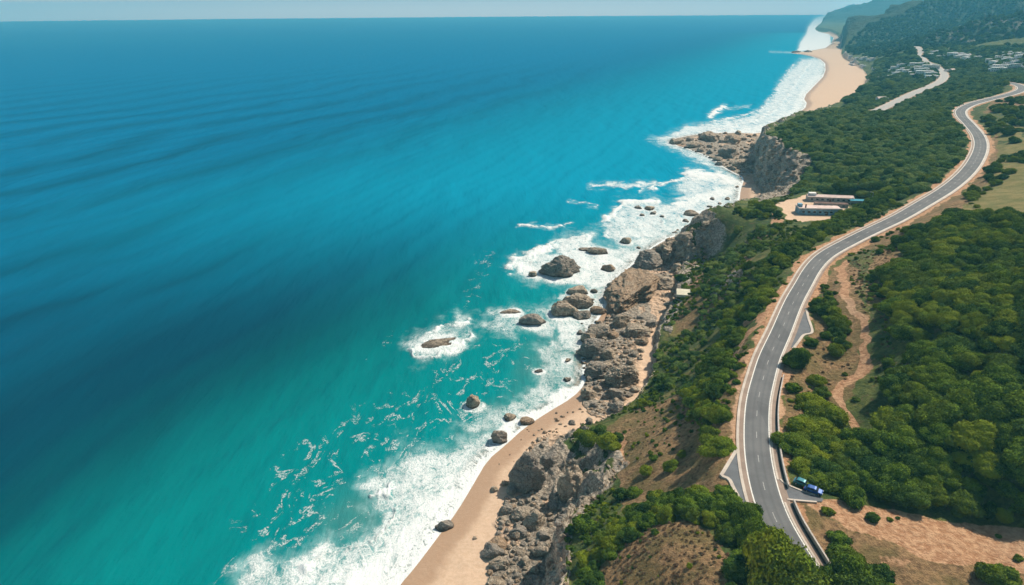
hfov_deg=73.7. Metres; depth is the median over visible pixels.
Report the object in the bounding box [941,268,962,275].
tree
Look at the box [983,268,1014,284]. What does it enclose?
tree
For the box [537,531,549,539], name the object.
boulder
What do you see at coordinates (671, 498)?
bush
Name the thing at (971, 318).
tree
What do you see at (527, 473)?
boulder
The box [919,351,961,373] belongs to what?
tree
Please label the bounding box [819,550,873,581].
tree
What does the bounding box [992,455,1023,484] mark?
tree
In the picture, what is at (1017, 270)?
tree
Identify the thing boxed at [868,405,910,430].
tree
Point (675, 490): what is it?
bush
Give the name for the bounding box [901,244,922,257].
tree
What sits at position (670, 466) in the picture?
bush
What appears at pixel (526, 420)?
boulder
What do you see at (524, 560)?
boulder
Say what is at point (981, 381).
tree
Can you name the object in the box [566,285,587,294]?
sea rock
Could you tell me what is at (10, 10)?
sky
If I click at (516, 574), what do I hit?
boulder
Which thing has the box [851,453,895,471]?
tree
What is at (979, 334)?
tree
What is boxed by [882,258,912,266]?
tree
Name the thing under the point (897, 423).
tree
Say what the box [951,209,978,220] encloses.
tree
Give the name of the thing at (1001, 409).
tree
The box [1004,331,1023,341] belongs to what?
tree
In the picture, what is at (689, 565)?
bush
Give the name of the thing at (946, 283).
tree
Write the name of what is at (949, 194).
kerb
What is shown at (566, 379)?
sea rock
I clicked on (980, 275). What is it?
tree
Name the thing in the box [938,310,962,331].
tree
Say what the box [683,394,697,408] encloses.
tree
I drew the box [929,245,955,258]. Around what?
tree
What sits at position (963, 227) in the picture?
tree
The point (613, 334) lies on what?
boulder
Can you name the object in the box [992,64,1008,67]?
house
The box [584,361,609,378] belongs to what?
boulder
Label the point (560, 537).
outcrop
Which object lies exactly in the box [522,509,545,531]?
boulder
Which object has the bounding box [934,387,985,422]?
tree
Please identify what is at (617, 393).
boulder
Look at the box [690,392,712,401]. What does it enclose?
tree
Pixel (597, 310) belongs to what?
sea rock
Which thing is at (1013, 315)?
tree
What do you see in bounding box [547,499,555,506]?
boulder
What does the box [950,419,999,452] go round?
tree
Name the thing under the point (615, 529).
bush
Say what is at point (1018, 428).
tree
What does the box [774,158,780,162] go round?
outcrop
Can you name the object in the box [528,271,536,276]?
sea rock
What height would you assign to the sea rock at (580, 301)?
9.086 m
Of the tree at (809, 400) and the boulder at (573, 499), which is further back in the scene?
the boulder at (573, 499)
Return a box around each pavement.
[724,453,744,501]
[786,486,822,501]
[791,311,810,347]
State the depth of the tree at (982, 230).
291.56 m
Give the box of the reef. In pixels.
[421,337,455,347]
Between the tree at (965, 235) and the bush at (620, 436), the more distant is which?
the tree at (965, 235)
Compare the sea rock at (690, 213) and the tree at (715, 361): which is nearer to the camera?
the tree at (715, 361)
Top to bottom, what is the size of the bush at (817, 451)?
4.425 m
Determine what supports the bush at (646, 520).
on the ground
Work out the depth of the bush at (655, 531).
159.28 m
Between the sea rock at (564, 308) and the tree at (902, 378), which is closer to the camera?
the tree at (902, 378)
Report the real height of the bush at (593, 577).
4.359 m
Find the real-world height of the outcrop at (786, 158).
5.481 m
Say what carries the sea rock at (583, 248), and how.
in the sea
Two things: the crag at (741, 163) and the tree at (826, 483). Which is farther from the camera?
the crag at (741, 163)
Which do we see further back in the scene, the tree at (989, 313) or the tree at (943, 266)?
the tree at (943, 266)
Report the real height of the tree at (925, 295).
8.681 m
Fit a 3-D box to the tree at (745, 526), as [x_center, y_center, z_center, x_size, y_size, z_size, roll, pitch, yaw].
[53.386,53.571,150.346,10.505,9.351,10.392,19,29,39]
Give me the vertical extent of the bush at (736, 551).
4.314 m
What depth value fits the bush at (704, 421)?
204.10 m
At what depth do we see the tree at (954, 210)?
337.55 m
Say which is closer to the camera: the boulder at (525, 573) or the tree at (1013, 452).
the tree at (1013, 452)
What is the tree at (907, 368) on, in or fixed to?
on the ground
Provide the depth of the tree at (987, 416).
174.62 m
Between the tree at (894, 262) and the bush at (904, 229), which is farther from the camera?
the bush at (904, 229)
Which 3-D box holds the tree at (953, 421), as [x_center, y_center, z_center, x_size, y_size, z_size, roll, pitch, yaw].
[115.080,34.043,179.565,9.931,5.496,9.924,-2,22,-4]
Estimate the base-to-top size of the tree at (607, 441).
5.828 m
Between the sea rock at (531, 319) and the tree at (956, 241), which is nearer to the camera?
the tree at (956, 241)
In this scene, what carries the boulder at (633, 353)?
on the ground
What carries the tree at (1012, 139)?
on the ground
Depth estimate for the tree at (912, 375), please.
201.71 m
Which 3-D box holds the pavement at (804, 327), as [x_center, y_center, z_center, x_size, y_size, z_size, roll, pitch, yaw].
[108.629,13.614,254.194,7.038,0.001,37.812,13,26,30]
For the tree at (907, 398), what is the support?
on the ground
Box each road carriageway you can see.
[875,46,946,109]
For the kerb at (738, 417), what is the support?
on the road at (783, 491)
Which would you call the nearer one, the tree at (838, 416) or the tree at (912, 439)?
the tree at (912, 439)
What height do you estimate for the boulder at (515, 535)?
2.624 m
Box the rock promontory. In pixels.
[603,267,659,312]
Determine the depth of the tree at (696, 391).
229.78 m
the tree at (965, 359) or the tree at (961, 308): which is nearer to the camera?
the tree at (965, 359)
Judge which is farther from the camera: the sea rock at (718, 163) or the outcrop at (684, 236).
the sea rock at (718, 163)
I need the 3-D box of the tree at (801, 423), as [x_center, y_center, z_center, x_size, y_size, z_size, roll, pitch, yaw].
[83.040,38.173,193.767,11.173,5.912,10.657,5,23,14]
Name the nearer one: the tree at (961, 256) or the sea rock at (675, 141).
the tree at (961, 256)
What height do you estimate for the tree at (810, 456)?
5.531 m
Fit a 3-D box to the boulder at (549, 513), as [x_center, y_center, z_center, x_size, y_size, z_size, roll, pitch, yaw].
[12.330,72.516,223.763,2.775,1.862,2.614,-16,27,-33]
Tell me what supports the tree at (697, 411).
on the ground
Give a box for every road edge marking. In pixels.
[743,84,1017,502]
[768,82,1023,565]
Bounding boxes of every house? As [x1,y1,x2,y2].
[990,66,1006,71]
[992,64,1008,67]
[1010,63,1021,67]
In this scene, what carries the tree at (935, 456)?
on the ground
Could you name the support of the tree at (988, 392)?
on the ground
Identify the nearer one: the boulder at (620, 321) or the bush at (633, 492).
the bush at (633, 492)
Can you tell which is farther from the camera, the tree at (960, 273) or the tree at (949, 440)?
the tree at (960, 273)
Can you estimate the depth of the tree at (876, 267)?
281.88 m
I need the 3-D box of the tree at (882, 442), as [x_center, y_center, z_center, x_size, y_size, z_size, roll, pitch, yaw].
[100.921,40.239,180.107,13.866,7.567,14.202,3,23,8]
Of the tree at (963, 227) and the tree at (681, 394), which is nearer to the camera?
the tree at (681, 394)
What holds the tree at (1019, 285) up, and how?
on the ground
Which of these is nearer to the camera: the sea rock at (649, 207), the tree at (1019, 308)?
the tree at (1019, 308)
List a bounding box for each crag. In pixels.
[634,249,662,269]
[652,238,675,264]
[656,274,674,289]
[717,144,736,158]
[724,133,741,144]
[731,158,749,168]
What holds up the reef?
in the sea
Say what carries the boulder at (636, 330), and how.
on the ground
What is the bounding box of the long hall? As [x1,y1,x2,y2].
[806,192,854,202]
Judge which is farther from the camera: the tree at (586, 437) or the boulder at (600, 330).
the boulder at (600, 330)
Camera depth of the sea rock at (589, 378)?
308.61 m
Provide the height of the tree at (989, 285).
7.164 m
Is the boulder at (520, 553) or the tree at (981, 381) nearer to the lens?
the tree at (981, 381)
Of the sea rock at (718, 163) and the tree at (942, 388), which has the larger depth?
the sea rock at (718, 163)
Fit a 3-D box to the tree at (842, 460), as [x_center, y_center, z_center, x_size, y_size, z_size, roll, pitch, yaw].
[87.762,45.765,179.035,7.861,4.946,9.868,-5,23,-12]
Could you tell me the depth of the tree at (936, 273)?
255.75 m
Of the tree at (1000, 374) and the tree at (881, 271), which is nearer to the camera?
the tree at (1000, 374)
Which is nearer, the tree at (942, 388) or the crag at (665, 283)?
the tree at (942, 388)
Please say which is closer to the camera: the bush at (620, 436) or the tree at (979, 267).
the bush at (620, 436)
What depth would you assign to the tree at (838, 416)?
198.74 m
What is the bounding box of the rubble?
[499,132,803,584]
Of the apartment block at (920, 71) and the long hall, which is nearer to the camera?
the long hall
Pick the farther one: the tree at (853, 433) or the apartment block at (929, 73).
the apartment block at (929, 73)
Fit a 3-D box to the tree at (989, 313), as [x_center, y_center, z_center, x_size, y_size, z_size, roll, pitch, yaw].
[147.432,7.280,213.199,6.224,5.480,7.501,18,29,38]
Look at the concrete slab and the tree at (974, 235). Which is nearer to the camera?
the tree at (974, 235)
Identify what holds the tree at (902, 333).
on the ground
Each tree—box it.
[578,429,597,449]
[594,432,621,450]
[674,273,686,281]
[677,381,692,391]
[677,388,685,406]
[682,386,698,394]
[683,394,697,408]
[689,388,704,396]
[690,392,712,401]
[694,399,711,416]
[696,433,736,458]
[698,378,710,388]
[701,403,733,424]
[704,383,724,398]
[709,367,730,378]
[709,371,731,384]
[712,352,732,365]
[723,499,764,523]
[732,515,774,546]
[747,200,758,205]
[749,548,821,584]
[755,199,777,212]
[770,431,813,456]
[781,347,811,369]
[785,415,821,434]
[795,391,830,409]
[798,414,829,434]
[800,453,817,464]
[803,400,850,428]
[808,455,841,474]
[809,432,832,453]
[812,415,834,425]
[812,471,838,495]
[817,421,833,437]
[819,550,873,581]
[825,542,860,559]
[827,438,843,460]
[828,433,841,442]
[829,572,886,584]
[830,453,853,469]
[830,545,868,568]
[835,469,861,494]
[839,427,871,444]
[839,438,863,454]
[845,442,876,459]
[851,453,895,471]
[855,469,876,493]
[862,428,909,455]
[867,461,920,500]
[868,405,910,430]
[874,264,890,277]
[875,261,912,276]
[876,296,900,316]
[877,372,913,390]
[878,280,896,296]
[878,384,904,397]
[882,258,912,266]
[883,450,940,477]
[884,289,915,298]
[884,420,915,431]
[885,324,914,341]
[886,424,929,454]
[888,315,919,327]
[889,266,922,279]
[890,365,902,374]
[891,299,918,318]
[893,279,914,291]
[894,403,917,420]
[896,386,929,406]
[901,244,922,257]
[902,347,926,362]
[902,361,920,373]
[902,380,923,392]
[904,255,916,260]
[904,339,930,350]
[907,371,919,380]
[911,287,937,302]
[913,303,939,315]
[913,361,968,383]
[913,397,967,425]
[914,253,933,260]
[915,390,944,403]
[916,446,953,468]
[917,422,951,445]
[917,474,949,507]
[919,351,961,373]
[920,262,939,271]
[922,268,946,277]
[922,345,978,370]
[923,338,944,347]
[925,215,951,225]
[925,378,948,390]
[926,227,940,235]
[926,311,955,327]
[927,277,943,286]
[928,236,967,247]
[929,243,954,250]
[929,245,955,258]
[930,289,952,304]
[931,464,963,489]
[932,263,954,270]
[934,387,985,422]
[935,334,982,352]
[936,381,977,394]
[938,227,960,233]
[938,277,961,289]
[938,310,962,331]
[941,207,964,213]
[941,225,957,229]
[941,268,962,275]
[943,251,971,264]
[943,435,967,449]
[945,270,974,278]
[946,419,962,430]
[947,287,972,301]
[947,351,982,371]
[947,379,969,383]
[947,487,986,518]
[949,449,1004,481]
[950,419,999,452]
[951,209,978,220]
[951,279,979,290]
[953,292,992,305]
[953,303,982,314]
[954,244,982,253]
[955,224,978,233]
[956,275,982,283]
[957,231,972,239]
[958,310,993,327]
[966,227,980,230]
[966,380,1004,407]
[967,272,986,281]
[967,376,998,387]
[969,232,988,238]
[969,370,987,379]
[971,281,1011,293]
[971,405,998,425]
[975,228,988,232]
[975,324,995,339]
[976,231,1016,245]
[976,263,986,271]
[976,362,1023,388]
[977,307,994,319]
[979,388,1023,419]
[980,264,1009,273]
[980,318,1020,335]
[982,213,995,222]
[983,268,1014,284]
[985,352,1023,371]
[989,227,1021,235]
[989,308,1019,325]
[989,335,1018,354]
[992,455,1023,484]
[993,433,1023,467]
[994,305,1014,317]
[996,420,1020,441]
[1001,384,1023,394]
[1003,302,1023,316]
[1003,374,1022,387]
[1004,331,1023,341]
[1005,288,1023,295]
[1007,136,1022,143]
[1007,415,1023,435]
[1009,267,1023,274]
[1009,273,1023,282]
[1009,341,1023,361]
[1010,281,1023,292]
[1013,316,1023,335]
[1014,262,1023,267]
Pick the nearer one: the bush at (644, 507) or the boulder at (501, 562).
the bush at (644, 507)
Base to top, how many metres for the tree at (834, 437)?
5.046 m
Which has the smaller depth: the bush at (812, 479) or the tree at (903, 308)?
the bush at (812, 479)
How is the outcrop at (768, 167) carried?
on the ground
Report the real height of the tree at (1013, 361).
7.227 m
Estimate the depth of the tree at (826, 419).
196.63 m
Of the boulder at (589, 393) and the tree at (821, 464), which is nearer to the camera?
the tree at (821, 464)
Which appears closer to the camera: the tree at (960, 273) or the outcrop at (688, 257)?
the tree at (960, 273)
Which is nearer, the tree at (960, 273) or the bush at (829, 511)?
the bush at (829, 511)
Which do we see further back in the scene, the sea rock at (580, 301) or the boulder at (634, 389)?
the sea rock at (580, 301)
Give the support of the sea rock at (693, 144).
in the sea
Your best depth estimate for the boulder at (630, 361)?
319.66 m
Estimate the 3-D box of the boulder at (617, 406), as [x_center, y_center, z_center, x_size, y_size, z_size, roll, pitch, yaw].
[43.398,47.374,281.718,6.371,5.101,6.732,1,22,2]
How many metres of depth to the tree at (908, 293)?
248.03 m
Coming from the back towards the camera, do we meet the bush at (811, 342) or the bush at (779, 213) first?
the bush at (779, 213)
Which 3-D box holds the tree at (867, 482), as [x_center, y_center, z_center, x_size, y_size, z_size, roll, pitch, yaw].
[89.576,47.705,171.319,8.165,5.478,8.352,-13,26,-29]
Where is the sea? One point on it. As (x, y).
(248, 267)
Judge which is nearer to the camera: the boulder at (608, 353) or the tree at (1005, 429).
the tree at (1005, 429)
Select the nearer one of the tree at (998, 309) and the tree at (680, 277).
the tree at (998, 309)
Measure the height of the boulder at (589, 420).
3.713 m
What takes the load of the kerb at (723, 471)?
on the ground
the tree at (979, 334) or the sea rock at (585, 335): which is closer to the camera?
the tree at (979, 334)
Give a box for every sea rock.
[466,394,479,408]
[500,309,520,313]
[519,313,545,324]
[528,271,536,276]
[538,255,580,277]
[551,300,578,316]
[562,293,594,308]
[563,377,570,381]
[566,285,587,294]
[573,310,590,319]
[578,247,588,250]
[580,332,595,342]
[587,247,607,254]
[587,375,593,381]
[590,306,606,313]
[601,264,615,271]
[620,237,631,243]
[644,206,654,209]
[669,138,681,143]
[684,210,698,215]
[686,141,700,147]
[696,131,719,141]
[715,161,722,165]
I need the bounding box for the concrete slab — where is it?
[676,288,690,296]
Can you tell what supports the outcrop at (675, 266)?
on the ground
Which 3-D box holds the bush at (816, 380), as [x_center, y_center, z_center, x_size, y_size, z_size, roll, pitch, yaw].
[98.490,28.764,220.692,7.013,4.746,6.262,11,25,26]
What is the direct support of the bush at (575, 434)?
on the ground
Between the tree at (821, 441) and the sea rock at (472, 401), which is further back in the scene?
the sea rock at (472, 401)
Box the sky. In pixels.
[0,0,871,20]
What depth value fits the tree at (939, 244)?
284.61 m
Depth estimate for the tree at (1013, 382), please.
182.59 m
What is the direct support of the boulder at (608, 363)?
on the ground
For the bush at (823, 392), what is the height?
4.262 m
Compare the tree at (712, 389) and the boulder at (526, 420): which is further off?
the boulder at (526, 420)
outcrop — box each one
[554,518,563,526]
[557,534,566,540]
[558,514,566,519]
[560,569,565,575]
[671,263,680,270]
[678,231,693,240]
[684,253,692,260]
[701,220,710,226]
[764,165,772,170]
[765,149,775,156]
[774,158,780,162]
[784,155,790,161]
[788,159,798,166]
[801,153,809,157]
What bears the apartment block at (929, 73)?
on the ground
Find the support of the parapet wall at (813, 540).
on the ground
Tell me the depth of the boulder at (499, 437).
264.40 m
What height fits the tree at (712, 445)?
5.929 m
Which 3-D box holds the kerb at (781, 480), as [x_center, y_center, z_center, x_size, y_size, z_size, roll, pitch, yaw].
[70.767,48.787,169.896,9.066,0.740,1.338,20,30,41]
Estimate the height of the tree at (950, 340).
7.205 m
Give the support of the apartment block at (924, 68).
on the ground
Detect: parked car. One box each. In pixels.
[793,477,811,484]
[803,484,822,495]
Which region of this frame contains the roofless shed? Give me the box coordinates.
[813,201,848,207]
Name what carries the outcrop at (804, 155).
on the ground
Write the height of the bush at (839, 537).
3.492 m
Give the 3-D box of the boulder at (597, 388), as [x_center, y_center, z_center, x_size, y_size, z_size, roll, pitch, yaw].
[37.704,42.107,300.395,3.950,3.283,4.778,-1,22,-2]
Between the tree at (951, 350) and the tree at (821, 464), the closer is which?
the tree at (821, 464)
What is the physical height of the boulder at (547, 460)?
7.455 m
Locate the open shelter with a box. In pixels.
[849,199,863,203]
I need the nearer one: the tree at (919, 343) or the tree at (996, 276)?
the tree at (919, 343)
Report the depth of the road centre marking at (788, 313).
244.06 m
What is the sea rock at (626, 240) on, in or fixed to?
in the sea
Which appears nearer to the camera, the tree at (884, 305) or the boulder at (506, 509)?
the boulder at (506, 509)
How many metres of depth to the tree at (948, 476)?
167.74 m
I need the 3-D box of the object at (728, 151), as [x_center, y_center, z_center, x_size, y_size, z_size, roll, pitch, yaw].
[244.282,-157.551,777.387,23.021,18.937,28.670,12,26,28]
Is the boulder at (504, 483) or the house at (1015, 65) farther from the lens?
the house at (1015, 65)
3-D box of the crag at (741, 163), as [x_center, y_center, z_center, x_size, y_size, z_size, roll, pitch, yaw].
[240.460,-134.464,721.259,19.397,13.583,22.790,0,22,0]
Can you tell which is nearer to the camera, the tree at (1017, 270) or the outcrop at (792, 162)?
the tree at (1017, 270)
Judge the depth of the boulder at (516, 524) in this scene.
218.46 m
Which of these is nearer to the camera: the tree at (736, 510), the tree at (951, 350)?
the tree at (736, 510)
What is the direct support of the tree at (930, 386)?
on the ground
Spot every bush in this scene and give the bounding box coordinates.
[572,429,583,437]
[572,578,589,584]
[584,569,605,584]
[590,424,606,435]
[601,534,624,551]
[608,523,625,541]
[614,432,624,441]
[626,486,643,498]
[631,501,651,512]
[637,512,658,530]
[639,464,652,476]
[650,499,666,507]
[651,528,659,535]
[662,459,678,472]
[666,491,683,503]
[668,487,683,494]
[672,493,696,511]
[675,413,684,419]
[681,285,690,288]
[686,562,692,568]
[694,491,715,508]
[701,417,713,425]
[719,557,749,583]
[723,493,742,502]
[723,554,746,566]
[730,549,742,554]
[772,210,782,216]
[783,382,802,392]
[799,472,822,489]
[803,337,819,347]
[805,374,827,386]
[809,443,829,459]
[812,386,831,398]
[820,506,835,515]
[825,530,853,547]
[830,426,841,438]
[840,485,867,509]
[867,562,895,582]
[868,570,889,584]
[870,236,880,241]
[901,226,909,232]
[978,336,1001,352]
[987,439,1003,452]
[991,418,1004,425]
[1013,553,1023,561]
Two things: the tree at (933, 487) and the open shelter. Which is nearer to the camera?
the tree at (933, 487)
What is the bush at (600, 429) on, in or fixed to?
on the ground
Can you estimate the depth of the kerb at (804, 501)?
165.17 m
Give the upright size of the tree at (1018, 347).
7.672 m
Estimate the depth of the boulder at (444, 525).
220.71 m
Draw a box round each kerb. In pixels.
[719,449,743,501]
[736,84,1015,501]
[770,82,1023,479]
[779,479,814,495]
[784,502,819,566]
[787,498,816,503]
[792,308,813,347]
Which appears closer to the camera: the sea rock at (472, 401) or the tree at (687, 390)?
the tree at (687, 390)
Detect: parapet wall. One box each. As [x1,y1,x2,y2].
[775,374,789,487]
[791,499,830,565]
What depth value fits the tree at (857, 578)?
133.44 m
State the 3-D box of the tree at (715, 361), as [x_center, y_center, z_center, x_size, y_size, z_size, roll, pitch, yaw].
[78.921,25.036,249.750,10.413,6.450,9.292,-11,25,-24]
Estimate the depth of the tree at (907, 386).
195.99 m
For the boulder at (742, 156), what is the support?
on the ground
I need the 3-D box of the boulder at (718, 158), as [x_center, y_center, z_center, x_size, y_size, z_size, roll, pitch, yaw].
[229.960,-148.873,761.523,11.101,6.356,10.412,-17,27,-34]
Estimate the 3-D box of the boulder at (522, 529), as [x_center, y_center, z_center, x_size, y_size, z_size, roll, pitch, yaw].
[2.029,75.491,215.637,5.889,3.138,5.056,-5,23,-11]
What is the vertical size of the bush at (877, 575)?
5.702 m
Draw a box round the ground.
[401,0,1023,584]
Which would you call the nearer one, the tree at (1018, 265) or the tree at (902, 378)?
the tree at (902, 378)
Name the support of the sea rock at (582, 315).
in the sea
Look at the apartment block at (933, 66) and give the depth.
1417.36 m
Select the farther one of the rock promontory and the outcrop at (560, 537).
the rock promontory
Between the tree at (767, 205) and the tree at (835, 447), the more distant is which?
the tree at (767, 205)
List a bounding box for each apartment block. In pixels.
[914,67,928,70]
[916,70,930,73]
[922,64,939,68]
[924,71,937,75]
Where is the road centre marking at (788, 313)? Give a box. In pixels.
[756,97,996,521]
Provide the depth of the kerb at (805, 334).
251.69 m
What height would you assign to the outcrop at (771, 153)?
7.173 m
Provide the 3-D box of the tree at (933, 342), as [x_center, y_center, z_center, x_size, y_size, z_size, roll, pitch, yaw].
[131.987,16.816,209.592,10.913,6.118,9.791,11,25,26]
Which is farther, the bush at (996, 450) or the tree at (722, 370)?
the tree at (722, 370)
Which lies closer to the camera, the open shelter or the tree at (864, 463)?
the tree at (864, 463)
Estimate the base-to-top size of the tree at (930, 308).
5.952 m
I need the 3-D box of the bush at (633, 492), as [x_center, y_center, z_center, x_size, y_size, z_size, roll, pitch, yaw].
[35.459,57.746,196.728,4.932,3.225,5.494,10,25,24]
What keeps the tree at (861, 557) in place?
on the ground
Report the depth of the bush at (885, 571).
145.31 m
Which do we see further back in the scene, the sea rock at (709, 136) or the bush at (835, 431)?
the sea rock at (709, 136)
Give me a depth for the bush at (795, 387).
212.28 m
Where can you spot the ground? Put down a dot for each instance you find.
(933, 546)
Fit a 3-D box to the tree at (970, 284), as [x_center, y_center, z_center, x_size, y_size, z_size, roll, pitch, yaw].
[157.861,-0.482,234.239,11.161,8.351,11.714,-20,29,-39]
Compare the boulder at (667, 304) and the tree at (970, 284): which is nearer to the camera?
the tree at (970, 284)
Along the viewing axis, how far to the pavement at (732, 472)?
174.52 m
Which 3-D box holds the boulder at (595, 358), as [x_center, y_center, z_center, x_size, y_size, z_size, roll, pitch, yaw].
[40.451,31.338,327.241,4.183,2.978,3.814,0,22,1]
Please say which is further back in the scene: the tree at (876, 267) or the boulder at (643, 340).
the boulder at (643, 340)
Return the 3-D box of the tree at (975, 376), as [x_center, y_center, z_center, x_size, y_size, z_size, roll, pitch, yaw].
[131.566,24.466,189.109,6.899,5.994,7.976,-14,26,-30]
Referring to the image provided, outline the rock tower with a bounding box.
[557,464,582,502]
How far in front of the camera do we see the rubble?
426.91 m
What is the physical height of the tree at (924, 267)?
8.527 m
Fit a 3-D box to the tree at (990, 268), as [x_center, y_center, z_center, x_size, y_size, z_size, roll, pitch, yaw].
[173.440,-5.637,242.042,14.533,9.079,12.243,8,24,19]
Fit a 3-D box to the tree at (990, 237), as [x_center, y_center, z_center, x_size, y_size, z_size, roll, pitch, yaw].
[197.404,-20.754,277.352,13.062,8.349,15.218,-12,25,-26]
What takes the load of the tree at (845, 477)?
on the ground
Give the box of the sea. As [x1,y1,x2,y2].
[0,15,833,584]
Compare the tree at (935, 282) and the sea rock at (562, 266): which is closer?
the tree at (935, 282)
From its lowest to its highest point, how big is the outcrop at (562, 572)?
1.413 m
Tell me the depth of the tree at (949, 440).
172.48 m
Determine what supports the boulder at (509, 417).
on the ground
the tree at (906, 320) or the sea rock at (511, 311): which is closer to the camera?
the tree at (906, 320)
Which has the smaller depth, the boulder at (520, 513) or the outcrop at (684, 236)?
the boulder at (520, 513)
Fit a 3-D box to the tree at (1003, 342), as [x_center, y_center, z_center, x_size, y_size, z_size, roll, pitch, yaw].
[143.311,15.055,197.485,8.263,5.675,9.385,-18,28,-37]
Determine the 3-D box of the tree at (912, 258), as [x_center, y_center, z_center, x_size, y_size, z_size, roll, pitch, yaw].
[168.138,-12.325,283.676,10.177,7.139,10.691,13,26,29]
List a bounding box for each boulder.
[435,520,453,531]
[481,542,504,558]
[486,576,504,584]
[488,536,507,549]
[489,556,509,569]
[489,564,498,570]
[490,486,497,491]
[491,430,506,443]
[499,503,512,514]
[501,480,508,485]
[504,413,516,420]
[507,486,515,495]
[508,451,545,493]
[509,525,526,538]
[510,506,530,520]
[510,531,519,538]
[512,571,520,578]
[513,522,519,527]
[516,550,524,556]
[520,416,534,425]
[520,555,529,566]
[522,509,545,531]
[522,571,528,576]
[530,566,538,573]
[531,542,552,556]
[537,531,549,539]
[539,450,559,469]
[540,566,545,572]
[545,510,552,515]
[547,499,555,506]
[548,502,558,512]
[566,496,577,506]
[568,420,575,424]
[576,338,607,358]
[582,387,596,399]
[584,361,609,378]
[585,417,592,424]
[587,323,609,337]
[590,401,597,407]
[592,356,599,360]
[593,385,601,391]
[601,393,611,399]
[602,347,615,358]
[604,361,611,366]
[604,365,639,388]
[605,388,624,398]
[608,331,618,338]
[609,401,623,412]
[612,314,630,327]
[622,322,650,337]
[627,358,635,364]
[628,350,638,356]
[630,386,639,391]
[635,336,648,343]
[645,320,656,327]
[664,301,670,308]
[696,147,703,151]
[713,156,722,160]
[736,269,742,274]
[739,154,748,158]
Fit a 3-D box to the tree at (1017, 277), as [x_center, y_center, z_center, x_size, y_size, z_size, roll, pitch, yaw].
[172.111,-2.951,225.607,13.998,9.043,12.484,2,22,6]
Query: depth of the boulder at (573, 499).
223.16 m
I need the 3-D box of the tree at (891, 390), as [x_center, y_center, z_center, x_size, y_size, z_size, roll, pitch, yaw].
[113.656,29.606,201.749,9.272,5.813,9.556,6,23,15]
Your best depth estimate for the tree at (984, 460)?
167.20 m
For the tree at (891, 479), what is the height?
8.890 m
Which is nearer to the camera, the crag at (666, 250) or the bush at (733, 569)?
the bush at (733, 569)
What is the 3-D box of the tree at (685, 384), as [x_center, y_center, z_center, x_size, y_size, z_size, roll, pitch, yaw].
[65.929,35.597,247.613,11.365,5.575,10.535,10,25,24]
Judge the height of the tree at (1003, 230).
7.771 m
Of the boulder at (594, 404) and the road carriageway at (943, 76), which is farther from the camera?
the road carriageway at (943, 76)
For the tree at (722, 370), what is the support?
on the ground
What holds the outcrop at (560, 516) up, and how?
on the ground
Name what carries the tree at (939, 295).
on the ground
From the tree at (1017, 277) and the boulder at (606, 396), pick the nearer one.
the tree at (1017, 277)
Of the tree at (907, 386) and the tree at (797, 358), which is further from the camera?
the tree at (797, 358)
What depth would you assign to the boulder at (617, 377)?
300.62 m
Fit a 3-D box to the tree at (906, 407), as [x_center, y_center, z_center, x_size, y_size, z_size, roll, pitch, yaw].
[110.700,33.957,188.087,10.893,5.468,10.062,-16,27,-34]
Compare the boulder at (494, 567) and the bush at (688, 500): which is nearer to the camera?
the bush at (688, 500)
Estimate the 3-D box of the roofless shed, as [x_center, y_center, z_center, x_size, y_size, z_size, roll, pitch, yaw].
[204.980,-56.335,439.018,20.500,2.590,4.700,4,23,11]
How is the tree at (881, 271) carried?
on the ground
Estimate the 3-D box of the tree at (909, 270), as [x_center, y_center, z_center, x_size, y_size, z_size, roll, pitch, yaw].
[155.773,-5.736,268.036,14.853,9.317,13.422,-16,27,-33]
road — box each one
[739,85,1020,565]
[873,46,948,109]
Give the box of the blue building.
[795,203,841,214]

